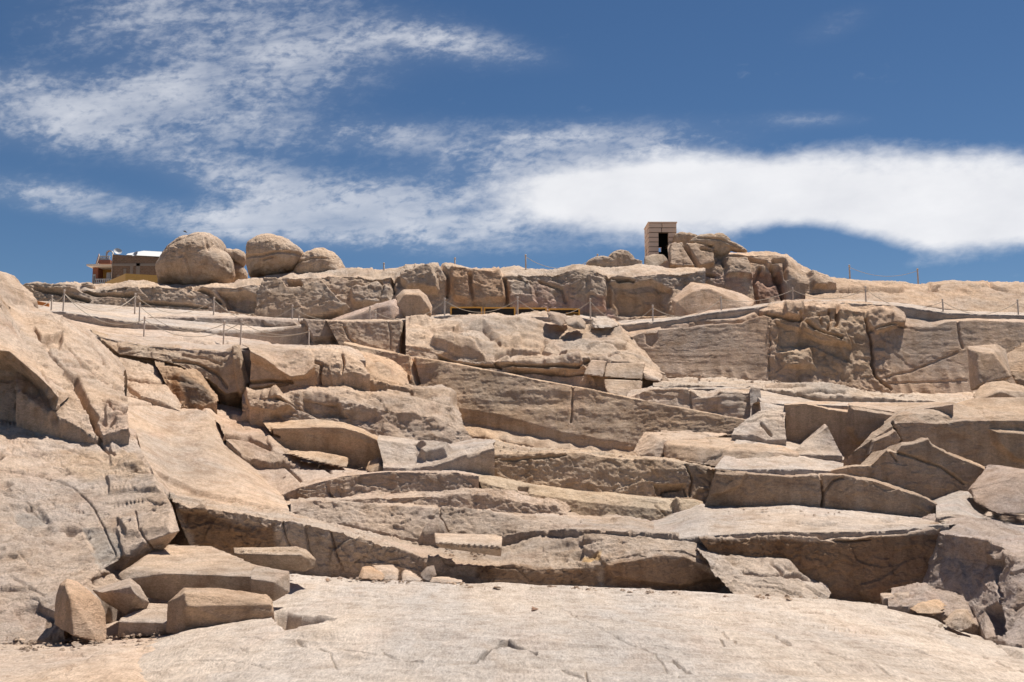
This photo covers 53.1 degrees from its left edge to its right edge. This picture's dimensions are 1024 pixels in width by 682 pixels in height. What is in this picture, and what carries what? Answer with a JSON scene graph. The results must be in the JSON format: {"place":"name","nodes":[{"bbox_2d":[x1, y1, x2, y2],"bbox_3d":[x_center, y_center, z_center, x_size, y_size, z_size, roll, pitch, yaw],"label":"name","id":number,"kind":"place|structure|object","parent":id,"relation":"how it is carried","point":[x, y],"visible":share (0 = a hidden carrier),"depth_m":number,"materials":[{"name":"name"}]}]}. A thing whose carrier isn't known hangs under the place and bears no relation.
{"place":"outdoors","nodes":[
{"label":"outdoors","id":0,"kind":"place"},
{"bbox_2d":[86,248,161,283],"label":"village house","id":1,"kind":"structure","parent":0,"point":[106,269],"depth_m":113.71,"materials":[{"name":"concrete"}]},
{"bbox_2d":[105,274,157,283],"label":"garden wall","id":2,"kind":"structure","parent":0,"point":[134,277],"depth_m":101.20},
{"bbox_2d":[0,242,1023,647],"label":"hillside","id":3,"kind":"structure","parent":0,"point":[128,444],"depth_m":37.49,"materials":[{"name":"stone"}]},
{"bbox_2d":[37,301,49,306],"bbox_3d":[-25.170,-2.056,53.872,1.540,0.444,0.094,2,-7,-19],"label":"plank","id":4,"kind":"object","parent":3,"relation":"on","point":[42,303],"visible":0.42,"depth_m":53.97,"materials":[{"name":"orange wood"}]},
{"bbox_2d":[62,290,64,310],"bbox_3d":[-22.573,-1.725,51.520,0.118,1.740,0.088,0,-6,0],"label":"rope post","id":5,"kind":"object","parent":3,"relation":"on","point":[63,300],"visible":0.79,"depth_m":51.54,"materials":[{"name":"grey metal"}]},
{"bbox_2d":[65,294,142,324],"bbox_3d":[-20.007,-1.631,50.102,5.844,1.868,0.034,-4,-7,28],"label":"rope","id":6,"kind":"object","parent":5,"relation":"attached to","point":[100,320],"visible":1,"depth_m":50.08,"materials":[{"name":"beige fabric"}]},
{"bbox_2d":[81,282,95,288],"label":"ridge rock","id":7,"kind":"object","parent":3,"relation":"on","point":[90,285],"visible":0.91,"depth_m":66.50,"materials":[{"name":"stone"}]},
{"bbox_2d":[134,293,135,313],"bbox_3d":[-21.949,-2.110,59.615,0.110,1.372,0.102,0,-6,0],"label":"rope post","id":8,"kind":"object","parent":3,"relation":"on","point":[135,303],"visible":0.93,"depth_m":59.59,"materials":[{"name":"grey metal"}]},
{"bbox_2d":[66,295,134,310],"bbox_3d":[-22.255,-2.305,55.613,0.034,1.594,8.035,0,-6,4],"label":"rope","id":9,"kind":"object","parent":8,"relation":"hanging from","point":[95,310],"visible":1,"depth_m":54.76,"materials":[{"name":"beige fabric"}]},
{"bbox_2d":[136,296,211,312],"bbox_3d":[-19.799,-2.107,60.117,4.432,0.973,0.034,1,-7,-13],"label":"rope","id":10,"kind":"object","parent":8,"relation":"hanging from","point":[170,312],"visible":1,"depth_m":59.98,"materials":[{"name":"beige fabric"}]},
{"bbox_2d":[143,316,145,336],"bbox_3d":[-17.451,-0.465,48.560,0.097,1.437,0.083,0,-6,0],"label":"rope post","id":11,"kind":"object","parent":3,"relation":"on","point":[144,326],"visible":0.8,"depth_m":48.55,"materials":[{"name":"grey metal"}]},
{"bbox_2d":[145,320,239,336],"bbox_3d":[-15.094,-0.615,48.376,4.739,0.875,0.034,-1,-6,5],"label":"rope","id":12,"kind":"object","parent":11,"relation":"attached to","point":[194,336],"visible":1,"depth_m":48.31,"materials":[{"name":"beige fabric"}]},
{"bbox_2d":[155,232,235,284],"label":"balanced boulder","id":13,"kind":"object","parent":3,"relation":"on","point":[203,258],"visible":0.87,"depth_m":69.03,"materials":[{"name":"stone"}]},
{"bbox_2d":[213,297,214,314],"bbox_3d":[-17.649,-1.840,60.590,0.109,1.542,0.104,0,-6,0],"label":"rope post","id":14,"kind":"object","parent":3,"relation":"on","point":[213,305],"visible":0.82,"depth_m":60.60,"materials":[{"name":"grey metal"}]},
{"bbox_2d":[223,320,224,343],"bbox_3d":[-13.836,-0.275,49.142,0.103,1.427,0.084,0,-6,0],"label":"rope post","id":15,"kind":"object","parent":3,"relation":"on","point":[223,330],"visible":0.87,"depth_m":49.15,"materials":[{"name":"grey metal"}]},
{"bbox_2d":[225,324,298,336],"bbox_3d":[-11.559,-0.555,48.017,5.102,0.821,0.034,-3,-7,27],"label":"rope","id":16,"kind":"object","parent":15,"relation":"attached to","point":[262,335],"visible":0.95,"depth_m":47.90,"materials":[{"name":"beige fabric"}]},
{"bbox_2d":[234,262,247,280],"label":"wedged rock","id":17,"kind":"object","parent":3,"relation":"on","point":[241,272],"visible":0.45,"depth_m":71.56,"materials":[{"name":"stone"}]},
{"bbox_2d":[226,248,245,266],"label":"wedged rock","id":18,"kind":"object","parent":17,"relation":"on","point":[238,256],"visible":0.7,"depth_m":71.40,"materials":[{"name":"stone"}]},
{"bbox_2d":[240,319,241,344],"bbox_3d":[-12.750,-0.285,48.137,0.109,1.532,0.083,0,-6,0],"label":"rope post","id":19,"kind":"object","parent":3,"relation":"on","point":[240,331],"visible":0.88,"depth_m":48.14,"materials":[{"name":"grey metal"}]},
{"bbox_2d":[246,233,303,277],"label":"balanced boulder","id":20,"kind":"object","parent":3,"relation":"on","point":[269,254],"visible":0.91,"depth_m":68.55,"materials":[{"name":"stone"}]},
{"bbox_2d":[308,328,309,344],"bbox_3d":[-9.281,0.129,46.782,0.095,1.462,0.080,0,-6,0],"label":"rope post","id":21,"kind":"object","parent":3,"relation":"on","point":[308,336],"visible":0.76,"depth_m":46.80,"materials":[{"name":"grey metal"}]},
{"bbox_2d":[242,323,306,335],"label":"rope","id":22,"kind":"object","parent":21,"relation":"attached to","point":[270,333],"visible":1,"depth_m":47.56,"materials":[{"name":"beige fabric"}]},
{"bbox_2d":[284,450,347,466],"bbox_3d":[-7.300,4.379,38.147,2.524,0.638,1.926,0,-6,0],"label":"slope block","id":23,"kind":"object","parent":3,"relation":"on","point":[328,458],"depth_m":37.72,"materials":[{"name":"stone"}]},
{"bbox_2d":[293,248,344,273],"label":"balanced boulder","id":24,"kind":"object","parent":3,"relation":"on","point":[316,260],"visible":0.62,"depth_m":69.10,"materials":[{"name":"stone"}]},
{"bbox_2d":[330,299,401,319],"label":"leaning slab","id":25,"kind":"structure","parent":3,"relation":"on","point":[389,309],"depth_m":59.27,"materials":[{"name":"stone"}]},
{"bbox_2d":[366,457,382,471],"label":"round stone","id":26,"kind":"object","parent":3,"relation":"on","point":[375,465],"visible":0.63,"depth_m":37.73,"materials":[{"name":"stone"}]},
{"bbox_2d":[395,289,431,318],"bbox_3d":[-5.866,-2.191,60.778,2.201,2.034,1.703,0,-6,0],"label":"terrace boulder","id":27,"kind":"object","parent":3,"relation":"on","point":[410,302],"visible":0.94,"depth_m":59.99,"materials":[{"name":"stone"}]},
{"bbox_2d":[450,307,481,314],"bbox_3d":[-2.681,-1.666,60.128,1.886,0.696,0.120,0,-6,0],"label":"opening frame","id":28,"kind":"object","parent":3,"relation":"on","point":[458,311],"visible":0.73,"depth_m":60.13,"materials":[{"name":"yellow paint"}]},
{"bbox_2d":[434,533,501,555],"bbox_3d":[-1.198,5.488,27.595,1.864,0.550,1.425,0,-6,0],"label":"wedge marked slab","id":29,"kind":"object","parent":3,"relation":"on","point":[489,544],"depth_m":27.16,"materials":[{"name":"stone"}]},
{"bbox_2d":[1,312,963,651],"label":"rock chips","id":30,"kind":"object","parent":3,"relation":"on","point":[77,644],"visible":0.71,"depth_m":24.40,"materials":[{"name":"stone"}]},
{"bbox_2d":[484,307,514,314],"bbox_3d":[-0.727,-1.653,60.127,1.863,0.670,0.120,0,-6,0],"label":"opening frame","id":31,"kind":"object","parent":3,"relation":"on","point":[507,310],"visible":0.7,"depth_m":60.13,"materials":[{"name":"yellow paint"}]},
{"bbox_2d":[518,307,546,313],"bbox_3d":[1.175,-1.641,60.125,1.738,0.644,0.120,0,-6,0],"label":"opening frame","id":32,"kind":"object","parent":3,"relation":"on","point":[523,309],"visible":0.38,"depth_m":60.13,"materials":[{"name":"yellow paint"}]},
{"bbox_2d":[344,342,745,455],"bbox_3d":[2.056,3.084,49.209,21.957,7.219,14.512,0,-6,0],"label":"unfinished obelisk","id":33,"kind":"object","parent":3,"relation":"on","point":[514,409],"visible":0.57,"depth_m":45.61,"materials":[{"name":"stone"}]},
{"bbox_2d":[584,360,606,376],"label":"cut block","id":34,"kind":"structure","parent":33,"relation":"on","point":[595,367],"depth_m":50.51,"materials":[{"name":"stone"}]},
{"bbox_2d":[604,379,641,395],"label":"cut block","id":35,"kind":"structure","parent":33,"relation":"on","point":[623,387],"depth_m":49.37,"materials":[{"name":"stone"}]},
{"bbox_2d":[605,362,644,379],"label":"cut block","id":36,"kind":"structure","parent":35,"relation":"on","point":[627,370],"depth_m":50.35,"materials":[{"name":"stone"}]},
{"bbox_2d":[547,311,568,325],"bbox_3d":[2.555,-1.211,55.689,1.266,1.082,1.565,0,-6,0],"label":"fallen block","id":37,"kind":"object","parent":3,"relation":"on","point":[556,318],"depth_m":55.25,"materials":[{"name":"stone"}]},
{"bbox_2d":[548,308,579,315],"bbox_3d":[3.065,-1.615,60.122,1.842,0.593,0.120,0,-6,0],"label":"opening frame","id":38,"kind":"object","parent":3,"relation":"on","point":[566,310],"visible":0.68,"depth_m":60.12,"materials":[{"name":"yellow paint"}]},
{"bbox_2d":[564,315,585,328],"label":"fallen block","id":39,"kind":"object","parent":3,"relation":"on","point":[575,321],"depth_m":54.59,"materials":[{"name":"stone"}]},
{"bbox_2d":[588,316,618,328],"bbox_3d":[4.896,-1.077,56.132,1.653,1.070,2.511,-3,-7,22],"label":"fallen block","id":40,"kind":"object","parent":3,"relation":"on","point":[602,322],"depth_m":56.28,"materials":[{"name":"stone"}]},
{"bbox_2d":[586,250,641,266],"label":"flat ridge rock","id":41,"kind":"object","parent":3,"relation":"on","point":[617,258],"visible":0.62,"depth_m":69.56,"materials":[{"name":"stone"}]},
{"bbox_2d":[652,305,653,320],"bbox_3d":[7.981,-1.356,58.020,0.107,1.397,0.099,0,-6,0],"label":"rope post","id":42,"kind":"object","parent":3,"relation":"on","point":[652,313],"visible":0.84,"depth_m":58.01,"materials":[{"name":"grey metal"}]},
{"bbox_2d":[643,368,663,381],"bbox_3d":[6.999,1.658,50.679,1.041,0.811,1.705,-3,-7,22],"label":"pale lump","id":43,"kind":"object","parent":3,"relation":"on","point":[651,374],"visible":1,"depth_m":50.37,"materials":[{"name":"stone"}]},
{"bbox_2d":[644,254,667,265],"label":"ridge rock","id":44,"kind":"object","parent":3,"relation":"on","point":[656,259],"visible":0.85,"depth_m":70.62,"materials":[{"name":"stone"}]},
{"bbox_2d":[644,222,676,267],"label":"stone hut","id":45,"kind":"object","parent":3,"relation":"on","point":[657,235],"visible":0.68,"depth_m":75.43,"materials":[{"name":"stone"}]},
{"bbox_2d":[633,430,726,456],"bbox_3d":[6.642,4.193,41.671,5.433,1.204,2.548,5,-8,-39],"label":"trench rock","id":46,"kind":"object","parent":3,"relation":"on","point":[651,444],"visible":0.81,"depth_m":40.61,"materials":[{"name":"stone"}]},
{"bbox_2d":[672,232,696,245],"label":"ridge rock","id":47,"kind":"object","parent":3,"relation":"on","point":[684,238],"visible":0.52,"depth_m":74.23,"materials":[{"name":"stone"}]},
{"bbox_2d":[672,282,754,316],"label":"terrace block","id":48,"kind":"structure","parent":3,"relation":"on","point":[691,298],"depth_m":61.33,"materials":[{"name":"stone"}]},
{"bbox_2d":[689,233,746,255],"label":"cap rock","id":49,"kind":"object","parent":3,"relation":"on","point":[721,244],"visible":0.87,"depth_m":73.06,"materials":[{"name":"stone"}]},
{"bbox_2d":[663,437,798,465],"bbox_3d":[8.493,4.334,39.855,5.390,1.374,3.712,0,-6,0],"label":"trench rock","id":50,"kind":"object","parent":3,"relation":"on","point":[712,451],"visible":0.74,"depth_m":38.87,"materials":[{"name":"stone"}]},
{"bbox_2d":[982,512,992,518],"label":"rock","id":51,"kind":"object","parent":3,"relation":"on","point":[988,514],"visible":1,"depth_m":31.14,"materials":[{"name":"stone"}]},
{"bbox_2d":[957,397,1023,406],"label":"undercut slab","id":52,"kind":"structure","parent":3,"relation":"on","point":[996,401],"depth_m":42.89,"materials":[{"name":"stone"}]},
{"bbox_2d":[973,380,1023,397],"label":"slot boulder","id":53,"kind":"object","parent":52,"relation":"on","point":[1000,388],"visible":0.84,"depth_m":44.64,"materials":[{"name":"stone"}]},
{"bbox_2d":[967,344,1011,390],"bbox_3d":[22.007,1.168,47.204,1.777,2.358,3.969,-4,-7,29],"label":"perched block","id":54,"kind":"object","parent":53,"relation":"on","point":[988,363],"depth_m":46.13,"materials":[{"name":"stone"}]},
{"bbox_2d":[968,465,1023,513],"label":"rough slab","id":55,"kind":"structure","parent":3,"relation":"on","point":[997,488],"depth_m":33.90,"materials":[{"name":"stone"}]},
{"bbox_2d":[1001,515,1014,522],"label":"rock","id":56,"kind":"object","parent":3,"relation":"on","point":[1006,519],"visible":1,"depth_m":30.73,"materials":[{"name":"stone"}]},
{"bbox_2d":[1007,340,1023,385],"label":"rugged boulder","id":57,"kind":"object","parent":3,"relation":"on","point":[1015,355],"visible":0.81,"depth_m":47.87,"materials":[{"name":"stone"}]},
{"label":"rope post","id":58,"kind":"object","parent":3,"relation":"on","visible":0},
{"bbox_2d":[293,308,368,319],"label":"rope","id":59,"kind":"object","parent":58,"relation":"attached to","point":[322,319],"visible":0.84,"depth_m":58.30,"materials":[{"name":"beige fabric"}]},
{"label":"rope post","id":60,"kind":"object","parent":3,"relation":"on","visible":0},
{"bbox_2d":[445,300,516,312],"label":"rope","id":61,"kind":"object","parent":60,"relation":"attached to","point":[480,312],"visible":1,"depth_m":58.81,"materials":[{"name":"beige fabric"}]},
{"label":"rope post","id":62,"kind":"object","parent":3,"relation":"on","visible":0},
{"bbox_2d":[591,302,651,321],"bbox_3d":[6.229,-1.685,58.309,3.561,1.255,0.034,-1,-7,8],"label":"rope","id":63,"kind":"object","parent":62,"relation":"attached to","point":[628,321],"visible":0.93,"depth_m":58.16,"materials":[{"name":"beige fabric"}]},
{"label":"rope post","id":64,"kind":"object","parent":3,"relation":"on","visible":0},
{"bbox_2d":[654,300,719,316],"bbox_3d":[10.025,-1.922,58.587,4.221,1.130,0.034,2,-7,-14],"label":"rope","id":65,"kind":"object","parent":64,"relation":"attached to","point":[683,316],"visible":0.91,"depth_m":58.43,"materials":[{"name":"beige fabric"}]},
{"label":"rope post","id":66,"kind":"object","parent":3,"relation":"on","visible":0},
{"bbox_2d":[722,290,791,301],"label":"rope","id":67,"kind":"object","parent":66,"relation":"attached to","point":[757,300],"visible":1,"depth_m":60.13,"materials":[{"name":"beige fabric"}]},
{"bbox_2d":[793,289,864,298],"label":"rope","id":68,"kind":"object","parent":66,"relation":"attached to","point":[827,298],"visible":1,"depth_m":60.92,"materials":[{"name":"beige fabric"}]},
{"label":"rope post","id":69,"kind":"object","parent":3,"relation":"on","visible":0},
{"bbox_2d":[944,302,1016,313],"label":"rope","id":70,"kind":"object","parent":69,"relation":"hanging from","point":[978,313],"visible":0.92,"depth_m":58.87,"materials":[{"name":"beige fabric"}]},
{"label":"rope post","id":71,"kind":"object","parent":3,"relation":"on","visible":0},
{"bbox_2d":[140,306,222,331],"bbox_3d":[-16.373,-1.174,50.603,5.768,1.545,0.034,-3,-7,28],"label":"rope","id":72,"kind":"object","parent":71,"relation":"attached to","point":[176,328],"visible":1,"depth_m":50.67,"materials":[{"name":"beige fabric"}]},
{"bbox_2d":[0,574,1023,681],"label":"foreground slab","id":73,"kind":"structure","parent":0,"point":[322,629],"depth_m":14.93,"materials":[{"name":"stone"}]},
{"bbox_2d":[44,618,72,641],"bbox_3d":[-8.619,5.459,19.320,0.511,0.271,1.620,5,-8,-38],"label":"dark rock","id":74,"kind":"object","parent":73,"relation":"on","point":[49,622],"visible":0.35,"depth_m":19.51,"materials":[{"name":"stone"}]},
{"bbox_2d":[54,579,106,641],"bbox_3d":[-8.002,4.920,18.883,0.806,1.046,2.108,4,-7,-31],"label":"upright boulder","id":75,"kind":"object","parent":73,"relation":"on","point":[79,612],"visible":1,"depth_m":18.31,"materials":[{"name":"stone"}]},
{"bbox_2d":[118,603,171,637],"bbox_3d":[-6.893,5.316,19.348,1.003,0.498,1.777,2,-7,-17],"label":"block","id":76,"kind":"object","parent":73,"relation":"on","point":[150,619],"depth_m":18.78,"materials":[{"name":"stone"}]},
{"bbox_2d":[93,578,148,613],"bbox_3d":[-7.477,4.953,19.754,0.872,0.585,1.629,4,-8,-34],"label":"tilted block","id":77,"kind":"object","parent":76,"relation":"on","point":[126,596],"depth_m":19.47,"materials":[{"name":"stone"}]},
{"bbox_2d":[118,545,289,600],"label":"long slab","id":78,"kind":"structure","parent":73,"relation":"on","point":[169,572],"depth_m":20.63,"materials":[{"name":"stone"}]},
{"bbox_2d":[166,588,274,633],"bbox_3d":[-5.351,4.969,18.841,1.894,0.805,1.162,2,-7,-21],"label":"cut block","id":79,"kind":"object","parent":73,"relation":"on","point":[190,608],"depth_m":18.43,"materials":[{"name":"stone"}]},
{"bbox_2d":[233,546,315,571],"bbox_3d":[-5.573,5.054,23.830,2.120,0.515,1.482,0,-6,0],"label":"slotted block","id":80,"kind":"object","parent":73,"relation":"on","point":[295,558],"depth_m":23.34,"materials":[{"name":"stone"}]},
{"bbox_2d":[359,566,384,580],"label":"rubble rock","id":81,"kind":"object","parent":73,"relation":"on","point":[370,572],"visible":0.96,"depth_m":25.39,"materials":[{"name":"stone"}]},
{"bbox_2d":[372,565,399,579],"bbox_3d":[-3.198,5.876,25.970,0.720,0.308,0.941,1,-7,-10],"label":"rubble rock","id":82,"kind":"object","parent":73,"relation":"on","point":[390,572],"visible":0.92,"depth_m":25.99,"materials":[{"name":"stone"}]},
{"bbox_2d":[401,570,422,581],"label":"rubble rock","id":83,"kind":"object","parent":73,"relation":"on","point":[407,575],"visible":1,"depth_m":25.52,"materials":[{"name":"stone"}]},
{"bbox_2d":[420,565,436,580],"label":"rubble rock","id":84,"kind":"object","parent":73,"relation":"on","point":[428,573],"visible":1,"depth_m":25.80,"materials":[{"name":"stone"}]},
{"bbox_2d":[430,577,464,582],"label":"rubble rock","id":85,"kind":"object","parent":73,"relation":"on","point":[442,579],"visible":0.99,"depth_m":25.39,"materials":[{"name":"stone"}]},
{"bbox_2d":[880,593,893,605],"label":"split rock","id":86,"kind":"object","parent":73,"relation":"on","point":[884,597],"visible":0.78,"depth_m":25.60,"materials":[{"name":"stone"}]},
{"bbox_2d":[893,592,908,600],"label":"split rock","id":87,"kind":"object","parent":73,"relation":"on","point":[901,595],"visible":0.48,"depth_m":25.67,"materials":[{"name":"stone"}]},
{"bbox_2d":[910,599,945,615],"bbox_3d":[9.965,6.382,24.642,0.840,0.209,1.520,-4,-7,29],"label":"beige rock","id":88,"kind":"object","parent":73,"relation":"on","point":[933,606],"visible":0.97,"depth_m":24.34,"materials":[{"name":"stone"}]},
{"bbox_2d":[944,609,974,630],"bbox_3d":[10.185,6.302,23.289,0.583,0.327,1.700,-5,-8,38],"label":"angular rock","id":89,"kind":"object","parent":73,"relation":"on","point":[959,619],"visible":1,"depth_m":22.88,"materials":[{"name":"stone"}]},
{"bbox_2d":[0,0,1023,284],"label":"sky","id":90,"kind":"structure","parent":0,"point":[883,138],"materials":[{"name":"blue"}]}
]}

